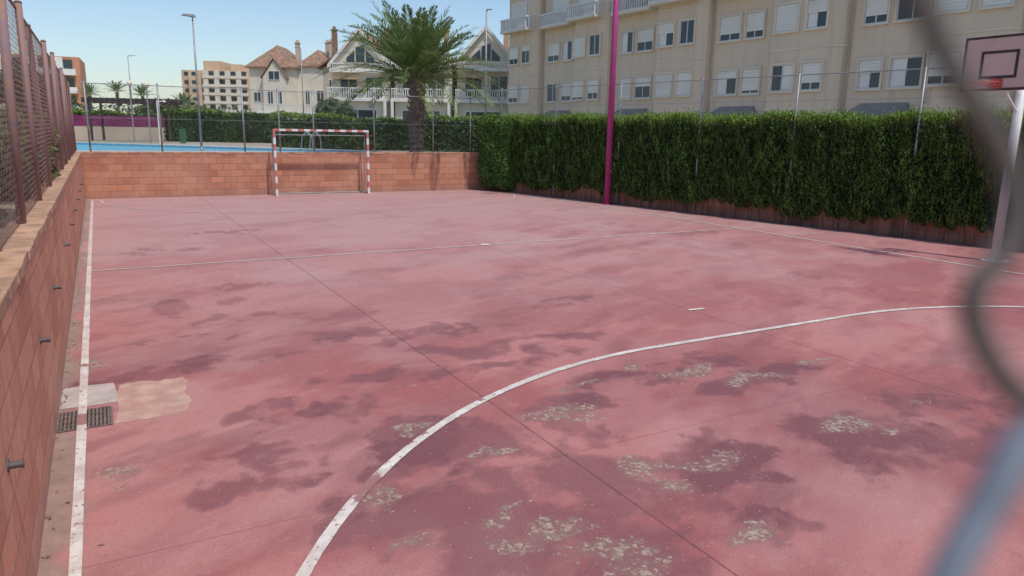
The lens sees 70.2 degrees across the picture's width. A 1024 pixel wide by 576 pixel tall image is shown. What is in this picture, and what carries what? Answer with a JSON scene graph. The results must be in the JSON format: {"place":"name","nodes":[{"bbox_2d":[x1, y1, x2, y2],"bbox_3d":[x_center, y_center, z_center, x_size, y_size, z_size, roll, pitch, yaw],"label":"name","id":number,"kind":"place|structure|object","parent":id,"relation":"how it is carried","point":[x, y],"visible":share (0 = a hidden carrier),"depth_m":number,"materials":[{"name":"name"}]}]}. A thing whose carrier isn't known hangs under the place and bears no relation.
{"place":"outdoors","nodes":[
{"label":"outdoors","id":0,"kind":"place"},
{"bbox_2d":[0,54,87,113],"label":"building","id":1,"kind":"structure","parent":0,"point":[78,64],"depth_m":126.10,"materials":[{"name":"paint"}]},
{"bbox_2d":[0,55,79,109],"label":"balconies","id":2,"kind":"structure","parent":1,"relation":"attached to","point":[59,64],"depth_m":123.83,"materials":[{"name":"white paint"}]},
{"bbox_2d":[12,57,75,103],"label":"windows","id":3,"kind":"structure","parent":1,"relation":"attached to","point":[67,64],"depth_m":125.04,"materials":[{"name":"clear glass"}]},
{"bbox_2d":[74,126,166,140],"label":"base wall","id":4,"kind":"structure","parent":0,"point":[80,131],"depth_m":48.32,"materials":[{"name":"beige concrete"}]},
{"bbox_2d":[74,124,164,126],"bbox_3d":[-27.355,-10.749,48.078,8.824,0.120,0.056,-1,12,-8],"label":"slat","id":5,"kind":"object","parent":4,"relation":"on","point":[119,125],"visible":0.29,"depth_m":48.27,"materials":[{"name":"metal"}]},
{"bbox_2d":[63,121,163,124],"bbox_3d":[-27.352,-10.886,48.049,8.824,0.120,0.056,-1,12,-8],"label":"slat","id":6,"kind":"object","parent":5,"relation":"on","point":[117,123],"visible":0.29,"depth_m":48.18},
{"bbox_2d":[73,119,164,122],"bbox_3d":[-27.350,-11.023,48.019,8.824,0.120,0.056,-1,12,-8],"label":"slat","id":7,"kind":"object","parent":6,"relation":"on","point":[120,121],"visible":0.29,"depth_m":48.18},
{"bbox_2d":[73,117,164,120],"bbox_3d":[-27.347,-11.160,47.990,8.824,0.120,0.056,-1,12,-8],"label":"slat","id":8,"kind":"object","parent":7,"relation":"on","point":[115,119],"visible":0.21,"depth_m":48.12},
{"bbox_2d":[73,115,162,118],"bbox_3d":[-27.345,-11.297,47.961,8.824,0.120,0.056,-1,12,-8],"label":"slat","id":9,"kind":"object","parent":8,"relation":"on","point":[117,116],"visible":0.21,"depth_m":48.13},
{"bbox_2d":[181,61,250,112],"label":"apartment tower","id":10,"kind":"structure","parent":0,"point":[216,74],"depth_m":267.92,"materials":[{"name":"beige paint"}]},
{"bbox_2d":[184,71,247,109],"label":"windows","id":11,"kind":"structure","parent":10,"relation":"in","point":[222,73],"depth_m":268.08,"materials":[{"name":"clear glass"}]},
{"bbox_2d":[0,139,435,231],"bbox_3d":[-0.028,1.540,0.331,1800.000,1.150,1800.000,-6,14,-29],"label":"ground","id":12,"kind":"structure","parent":0,"point":[186,143],"depth_m":41.06,"materials":[{"name":"beige concrete"}]},
{"bbox_2d":[0,65,39,106],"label":"leafy tree","id":13,"kind":"object","parent":12,"relation":"on","point":[17,77],"visible":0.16,"depth_m":49.38,"materials":[{"name":"green plant"}]},
{"bbox_2d":[0,102,71,219],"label":"shrub row","id":14,"kind":"object","parent":12,"relation":"on","point":[56,174],"visible":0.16,"depth_m":9.19,"materials":[{"name":"green plant"}]},
{"bbox_2d":[0,154,85,575],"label":"side wall","id":15,"kind":"structure","parent":12,"relation":"on","point":[32,369],"depth_m":4.12,"materials":[{"name":"brown brick"}]},
{"bbox_2d":[7,458,24,472],"bbox_3d":[-2.049,0.729,3.007,0.057,0.054,0.054,-6,14,-29],"label":"wall lug","id":16,"kind":"object","parent":15,"relation":"attached to","point":[16,464],"depth_m":3.00,"materials":[{"name":"metal"}]},
{"bbox_2d":[0,151,81,320],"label":"cap blocks","id":17,"kind":"structure","parent":15,"relation":"on","point":[17,250],"depth_m":5.10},
{"bbox_2d":[0,0,76,248],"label":"chain link fence","id":18,"kind":"object","parent":17,"relation":"on","point":[23,32],"visible":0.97,"depth_m":7.25,"materials":[{"name":"metal"}]},
{"bbox_2d":[40,336,50,344],"bbox_3d":[-3.042,0.338,4.745,0.057,0.054,0.054,-6,14,-29],"label":"wall lug","id":19,"kind":"object","parent":15,"relation":"attached to","point":[46,339],"depth_m":4.74,"materials":[{"name":"metal"}]},
{"bbox_2d":[53,284,61,290],"bbox_3d":[-3.914,-0.006,6.270,0.057,0.054,0.054,-6,14,-29],"label":"wall lug","id":20,"kind":"object","parent":15,"relation":"attached to","point":[57,287],"depth_m":6.26,"materials":[{"name":"metal"}]},
{"bbox_2d":[15,74,76,111],"bbox_3d":[-37.171,-14.507,57.407,4.129,4.944,4.312,4,12,12],"label":"leafy tree","id":21,"kind":"object","parent":12,"relation":"on","point":[74,99],"visible":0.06,"depth_m":57.33,"materials":[{"name":"green plant"}]},
{"bbox_2d":[4,108,163,127],"bbox_3d":[-30.946,-11.137,49.317,13.467,2.279,1.833,-3,13,-18],"label":"garden hedge","id":22,"kind":"object","parent":12,"relation":"on","point":[93,112],"visible":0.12,"depth_m":50.00,"materials":[{"name":"green plant"}]},
{"bbox_2d":[75,83,101,109],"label":"palm tree","id":23,"kind":"object","parent":12,"relation":"on","point":[90,89],"visible":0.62,"depth_m":116.78,"materials":[{"name":"green plant"}]},
{"bbox_2d":[104,80,127,110],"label":"palm tree","id":24,"kind":"object","parent":12,"relation":"on","point":[117,88],"visible":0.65,"depth_m":121.32,"materials":[{"name":"green plant"}]},
{"bbox_2d":[1,101,249,127],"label":"distant tree row","id":25,"kind":"object","parent":12,"relation":"on","point":[123,106],"visible":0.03,"depth_m":96.90,"materials":[{"name":"green plant"}]},
{"bbox_2d":[126,81,134,141],"bbox_3d":[-22.189,-10.298,42.506,0.300,3.500,0.300,-6,14,-29],"label":"globe lamp","id":26,"kind":"object","parent":12,"relation":"on","point":[128,82],"visible":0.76,"depth_m":42.43,"materials":[{"name":"metal"}]},
{"bbox_2d":[127,55,135,107],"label":"street lamp","id":27,"kind":"object","parent":12,"relation":"on","point":[129,74],"visible":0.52,"depth_m":110.45,"materials":[{"name":"metal"}]},
{"bbox_2d":[81,97,182,141],"bbox_3d":[-23.883,-10.652,46.153,5.400,2.600,2.400,-1,12,-8],"label":"pergola","id":28,"kind":"object","parent":12,"relation":"on","point":[100,100],"visible":0.78,"depth_m":45.18,"materials":[{"name":"brown wood"}]},
{"bbox_2d":[131,83,156,97],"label":"palm tree","id":29,"kind":"object","parent":12,"relation":"on","point":[140,89],"visible":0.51,"depth_m":117.57,"materials":[{"name":"green plant"}]},
{"bbox_2d":[143,82,151,142],"bbox_3d":[-20.119,-9.686,40.306,0.300,3.300,0.300,-6,14,-29],"label":"globe lamp","id":30,"kind":"object","parent":12,"relation":"on","point":[145,83],"visible":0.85,"depth_m":40.22,"materials":[{"name":"metal"}]},
{"bbox_2d":[132,97,175,113],"bbox_3d":[-28.246,-13.706,58.152,3.937,3.377,3.622,-6,14,-29],"label":"leafy tree","id":31,"kind":"object","parent":12,"relation":"on","point":[143,107],"visible":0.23,"depth_m":56.88,"materials":[{"name":"green plant"}]},
{"bbox_2d":[156,100,165,143],"bbox_3d":[-17.326,-8.187,36.137,0.439,2.219,0.158,-6,14,-29],"label":"pool shower","id":32,"kind":"object","parent":12,"relation":"on","point":[158,120],"visible":0.58,"depth_m":35.98,"materials":[{"name":"white paint"}]},
{"bbox_2d":[178,129,185,142],"bbox_3d":[-18.899,-8.713,41.809,0.400,0.810,0.400,-6,14,-29],"label":"green bin","id":33,"kind":"object","parent":12,"relation":"on","point":[182,136],"visible":0.91,"depth_m":41.66,"materials":[{"name":"plastic"}]},
{"bbox_2d":[172,92,195,107],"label":"palm tree","id":34,"kind":"object","parent":12,"relation":"on","point":[184,99],"visible":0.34,"depth_m":106.54,"materials":[{"name":"green plant"}]},
{"bbox_2d":[182,14,202,150],"bbox_3d":[-10.718,-6.787,24.503,0.440,4.600,0.180,-6,14,-29],"label":"street lamp","id":35,"kind":"object","parent":12,"relation":"on","point":[192,16],"visible":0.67,"depth_m":24.50,"materials":[{"name":"metal"}]},
{"bbox_2d":[188,104,211,109],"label":"leafy tree","id":36,"kind":"object","parent":12,"relation":"on","point":[205,105],"visible":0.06,"depth_m":75.71,"materials":[{"name":"green plant"}]},
{"bbox_2d":[162,107,284,142],"bbox_3d":[-18.426,-10.372,46.777,7.523,2.332,1.787,1,12,0],"label":"garden hedge","id":37,"kind":"object","parent":12,"relation":"on","point":[251,120],"visible":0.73,"depth_m":46.27,"materials":[{"name":"green plant"}]},
{"bbox_2d":[76,142,383,153],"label":"swimming pool","id":38,"kind":"structure","parent":12,"relation":"on","point":[81,146],"depth_m":30.34,"materials":[{"name":"teal liquid"}]},
{"bbox_2d":[301,131,321,149],"bbox_3d":[-8.203,-5.957,29.741,0.694,0.870,0.544,7,13,26],"label":"pool ladder","id":39,"kind":"object","parent":38,"relation":"on","point":[310,140],"visible":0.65,"depth_m":29.71,"materials":[{"name":"silver metal"}]},
{"bbox_2d":[249,60,322,119],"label":"walls","id":40,"kind":"structure","parent":12,"relation":"on","point":[293,82],"depth_m":89.27,"materials":[{"name":"beige paint"}]},
{"bbox_2d":[244,45,327,78],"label":"roof","id":41,"kind":"structure","parent":40,"relation":"on","point":[281,57],"depth_m":89.48,"materials":[{"name":"brown tile"}]},
{"bbox_2d":[294,39,331,61],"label":"chimneys","id":42,"kind":"object","parent":41,"relation":"on","point":[328,46],"visible":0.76,"depth_m":91.87,"materials":[{"name":"beige paint"}]},
{"bbox_2d":[256,103,318,118],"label":"fence","id":43,"kind":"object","parent":40,"relation":"attached to","point":[270,111],"depth_m":88.28,"materials":[{"name":"white metal"}]},
{"bbox_2d":[253,71,322,106],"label":"window frames","id":44,"kind":"structure","parent":40,"relation":"attached to","point":[281,91],"depth_m":89.00,"materials":[{"name":"white paint"}]},
{"bbox_2d":[254,71,323,119],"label":"glass","id":45,"kind":"object","parent":44,"relation":"in","point":[274,75],"visible":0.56,"depth_m":89.03,"materials":[{"name":"grey glass"}]},
{"bbox_2d":[295,47,303,112],"bbox_3d":[-17.664,-16.172,60.705,0.613,7.500,0.186,-4,13,-21],"label":"street lamp","id":46,"kind":"object","parent":12,"relation":"on","point":[302,77],"visible":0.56,"depth_m":60.48,"materials":[{"name":"metal"}]},
{"bbox_2d":[314,97,356,119],"bbox_3d":[-14.300,-13.734,59.218,3.316,3.475,4.410,-6,14,-29],"label":"leafy tree","id":47,"kind":"object","parent":12,"relation":"on","point":[331,105],"visible":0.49,"depth_m":58.10,"materials":[{"name":"green plant"}]},
{"bbox_2d":[326,28,391,115],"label":"white bargeboards and balconies","id":48,"kind":"object","parent":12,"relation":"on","point":[335,56],"visible":0.56,"depth_m":64.55,"materials":[{"name":"white paint"}]},
{"bbox_2d":[268,110,483,151],"bbox_3d":[-3.619,-7.455,35.178,15.795,2.038,1.795,1,12,-1],"label":"garden hedge","id":49,"kind":"object","parent":12,"relation":"on","point":[290,122],"visible":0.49,"depth_m":34.60,"materials":[{"name":"green plant"}]},
{"bbox_2d":[309,0,508,151],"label":"palm tree","id":50,"kind":"object","parent":12,"relation":"on","point":[414,52],"visible":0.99,"depth_m":26.91,"materials":[{"name":"green plant"}]},
{"bbox_2d":[390,29,454,117],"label":"white bargeboards and balconies","id":51,"kind":"object","parent":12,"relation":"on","point":[396,99],"visible":0.26,"depth_m":64.08,"materials":[{"name":"white paint"}]},
{"bbox_2d":[454,25,508,116],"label":"white bargeboards and balconies","id":52,"kind":"object","parent":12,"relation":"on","point":[495,69],"visible":0.65,"depth_m":64.44,"materials":[{"name":"white paint"}]},
{"bbox_2d":[485,9,492,114],"bbox_3d":[-1.680,-14.658,50.948,0.544,9.200,0.247,0,12,-6],"label":"street lamp","id":53,"kind":"object","parent":12,"relation":"on","point":[486,61],"visible":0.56,"depth_m":50.61,"materials":[{"name":"metal"}]},
{"bbox_2d":[476,115,517,189],"bbox_3d":[-0.622,-4.954,26.514,1.021,2.696,1.946,-6,14,-29],"label":"ivy bush","id":54,"kind":"object","parent":12,"relation":"on","point":[494,163],"visible":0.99,"depth_m":26.06,"materials":[{"name":"green plant"}]},
{"bbox_2d":[37,189,1023,575],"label":"sports court","id":55,"kind":"object","parent":12,"relation":"on","point":[319,391],"visible":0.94,"depth_m":6.19,"materials":[{"name":"paint"}]},
{"bbox_2d":[56,405,112,432],"bbox_3d":[-3.179,0.973,5.426,0.360,0.004,0.420,-6,14,-29],"label":"drain grate","id":56,"kind":"object","parent":55,"relation":"on","point":[99,416],"visible":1,"depth_m":5.42,"materials":[{"name":"grey metal"}]},
{"bbox_2d":[60,383,116,408],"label":"concrete slab","id":57,"kind":"structure","parent":55,"relation":"on","point":[97,394],"depth_m":5.88,"materials":[{"name":"grey concrete"}]},
{"bbox_2d":[115,377,191,422],"bbox_3d":[-2.891,0.883,5.878,0.576,0.001,0.948,-6,14,-29],"label":"mortar patch","id":58,"kind":"object","parent":55,"relation":"on","point":[138,400],"visible":1,"depth_m":5.83,"materials":[{"name":"concrete"}]},
{"bbox_2d":[82,154,486,198],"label":"wall","id":59,"kind":"structure","parent":55,"relation":"on","point":[138,175],"depth_m":23.63,"materials":[{"name":"orange brick"}]},
{"bbox_2d":[82,151,478,153],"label":"cap blocks","id":60,"kind":"structure","parent":59,"relation":"on","point":[105,152],"depth_m":23.52,"materials":[{"name":"brick"}]},
{"bbox_2d":[80,80,482,151],"bbox_3d":[-6.732,-5.520,24.085,12.902,2.001,0.078,-6,14,-29],"label":"chain link fence","id":61,"kind":"object","parent":60,"relation":"on","point":[242,111],"visible":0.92,"depth_m":23.50,"materials":[{"name":"metal"}]},
{"bbox_2d":[272,129,369,195],"bbox_3d":[-6.304,-4.167,24.074,3.110,2.107,0.535,-6,14,-29],"label":"handball goal","id":62,"kind":"object","parent":55,"relation":"on","point":[315,130],"visible":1,"depth_m":23.94,"materials":[{"name":"red paint"}]},
{"bbox_2d":[94,190,704,309],"bbox_3d":[-1.919,-1.412,16.609,13.300,0.002,17.534,-6,14,-29],"label":"court line marking","id":63,"kind":"object","parent":55,"relation":"on","point":[346,210],"visible":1,"depth_m":19.87,"materials":[{"name":"white paint"}]},
{"bbox_2d":[41,190,988,557],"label":"leaf litter","id":64,"kind":"object","parent":55,"relation":"on","point":[559,198],"visible":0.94,"depth_m":9.16,"materials":[{"name":"brown plant"}]},
{"bbox_2d":[68,193,1023,575],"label":"court line marking","id":65,"kind":"object","parent":55,"relation":"on","point":[306,567],"visible":0.98,"depth_m":5.26,"materials":[{"name":"white paint"}]},
{"bbox_2d":[600,0,618,204],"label":"floodlight mast","id":66,"kind":"object","parent":55,"relation":"on","point":[609,150],"visible":1,"depth_m":21.88,"materials":[{"name":"metal"}]},
{"bbox_2d":[488,65,1023,237],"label":"chain link fence","id":67,"kind":"object","parent":55,"relation":"on","point":[797,98],"visible":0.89,"depth_m":18.55,"materials":[{"name":"metal"}]},
{"bbox_2d":[964,33,1023,243],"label":"basketball hoop","id":68,"kind":"object","parent":55,"relation":"on","point":[996,62],"visible":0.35,"depth_m":12.20,"materials":[{"name":"white paint"}]},
{"bbox_2d":[487,169,993,246],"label":"retaining wall","id":69,"kind":"structure","parent":12,"relation":"on","point":[932,231],"depth_m":18.13,"materials":[{"name":"brown brick"}]},
{"bbox_2d":[486,101,1023,246],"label":"conifer hedge","id":70,"kind":"object","parent":69,"relation":"on","point":[845,165],"visible":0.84,"depth_m":18.01,"materials":[{"name":"green plant"}]},
{"bbox_2d":[500,0,1023,116],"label":"apartment block","id":71,"kind":"structure","parent":12,"relation":"on","point":[558,43],"depth_m":41.74,"materials":[{"name":"beige paint"}]},
{"bbox_2d":[6,0,509,113],"label":"sky","id":72,"kind":"structure","parent":0,"point":[102,33],"materials":[{"name":"blue"}]},
{"bbox_2d":[323,66,331,99],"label":"walls","id":73,"kind":"structure","parent":0,"point":[327,76],"depth_m":74.24,"materials":[{"name":"beige paint"}]},
{"bbox_2d":[316,55,333,69],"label":"roof","id":74,"kind":"structure","parent":73,"relation":"on","point":[320,66],"depth_m":73.49,"materials":[{"name":"brown tile"}]},
{"bbox_2d":[331,31,394,117],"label":"house","id":75,"kind":"structure","parent":0,"point":[342,56],"depth_m":65.37,"materials":[{"name":"beige paint"}]},
{"bbox_2d":[331,26,390,55],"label":"chimneys","id":76,"kind":"object","parent":75,"relation":"on","point":[334,41],"visible":0.47,"depth_m":74.61,"materials":[{"name":"brown brick"}]},
{"bbox_2d":[341,45,381,118],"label":"glass","id":77,"kind":"object","parent":75,"relation":"attached to","point":[344,83],"visible":0.45,"depth_m":65.34,"materials":[{"name":"grey glass"}]},
{"bbox_2d":[340,76,382,117],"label":"window frames","id":78,"kind":"structure","parent":75,"relation":"attached to","point":[357,86],"depth_m":65.69,"materials":[{"name":"white paint"}]},
{"bbox_2d":[331,30,393,68],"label":"roof","id":79,"kind":"structure","parent":75,"relation":"on","point":[371,40],"depth_m":66.70,"materials":[{"name":"brown tile"}]},
{"bbox_2d":[330,31,388,79],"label":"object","id":80,"kind":"object","parent":79,"relation":"attached to","point":[338,78],"visible":0.3,"depth_m":64.16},
{"bbox_2d":[394,35,456,121],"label":"house","id":81,"kind":"structure","parent":0,"point":[401,106],"depth_m":65.55,"materials":[{"name":"beige paint"}]},
{"bbox_2d":[402,77,436,118],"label":"window frames","id":82,"kind":"structure","parent":81,"relation":"attached to","point":[409,95],"depth_m":65.77,"materials":[{"name":"white paint"}]},
{"bbox_2d":[403,75,444,121],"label":"glass","id":83,"kind":"object","parent":81,"relation":"attached to","point":[436,112],"visible":0.15,"depth_m":65.76,"materials":[{"name":"grey"}]},
{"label":"roof","id":84,"kind":"object","parent":81,"relation":"attached to","visible":0},
{"bbox_2d":[396,30,449,76],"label":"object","id":85,"kind":"object","parent":84,"relation":"attached to","point":[447,35],"visible":0.16,"depth_m":68.50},
{"bbox_2d":[457,30,508,121],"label":"house","id":86,"kind":"structure","parent":0,"point":[497,49],"depth_m":65.10,"materials":[{"name":"beige paint"}]},
{"bbox_2d":[465,43,506,122],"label":"glass","id":87,"kind":"object","parent":86,"relation":"attached to","point":[502,82],"visible":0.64,"depth_m":65.61,"materials":[{"name":"grey glass"}]},
{"bbox_2d":[465,75,507,115],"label":"window frames","id":88,"kind":"structure","parent":86,"relation":"attached to","point":[477,96],"depth_m":65.56,"materials":[{"name":"white paint"}]},
{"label":"roof","id":89,"kind":"object","parent":86,"relation":"attached to","visible":0},
{"bbox_2d":[459,35,508,78],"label":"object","id":90,"kind":"object","parent":89,"relation":"attached to","point":[506,41],"visible":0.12,"depth_m":68.48,"materials":[{"name":"beige paint"}]},
{"bbox_2d":[905,0,1023,575],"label":"chain link fence","id":91,"kind":"object","parent":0,"point":[981,516],"visible":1,"depth_m":0.12,"materials":[{"name":"metal"}]}
]}

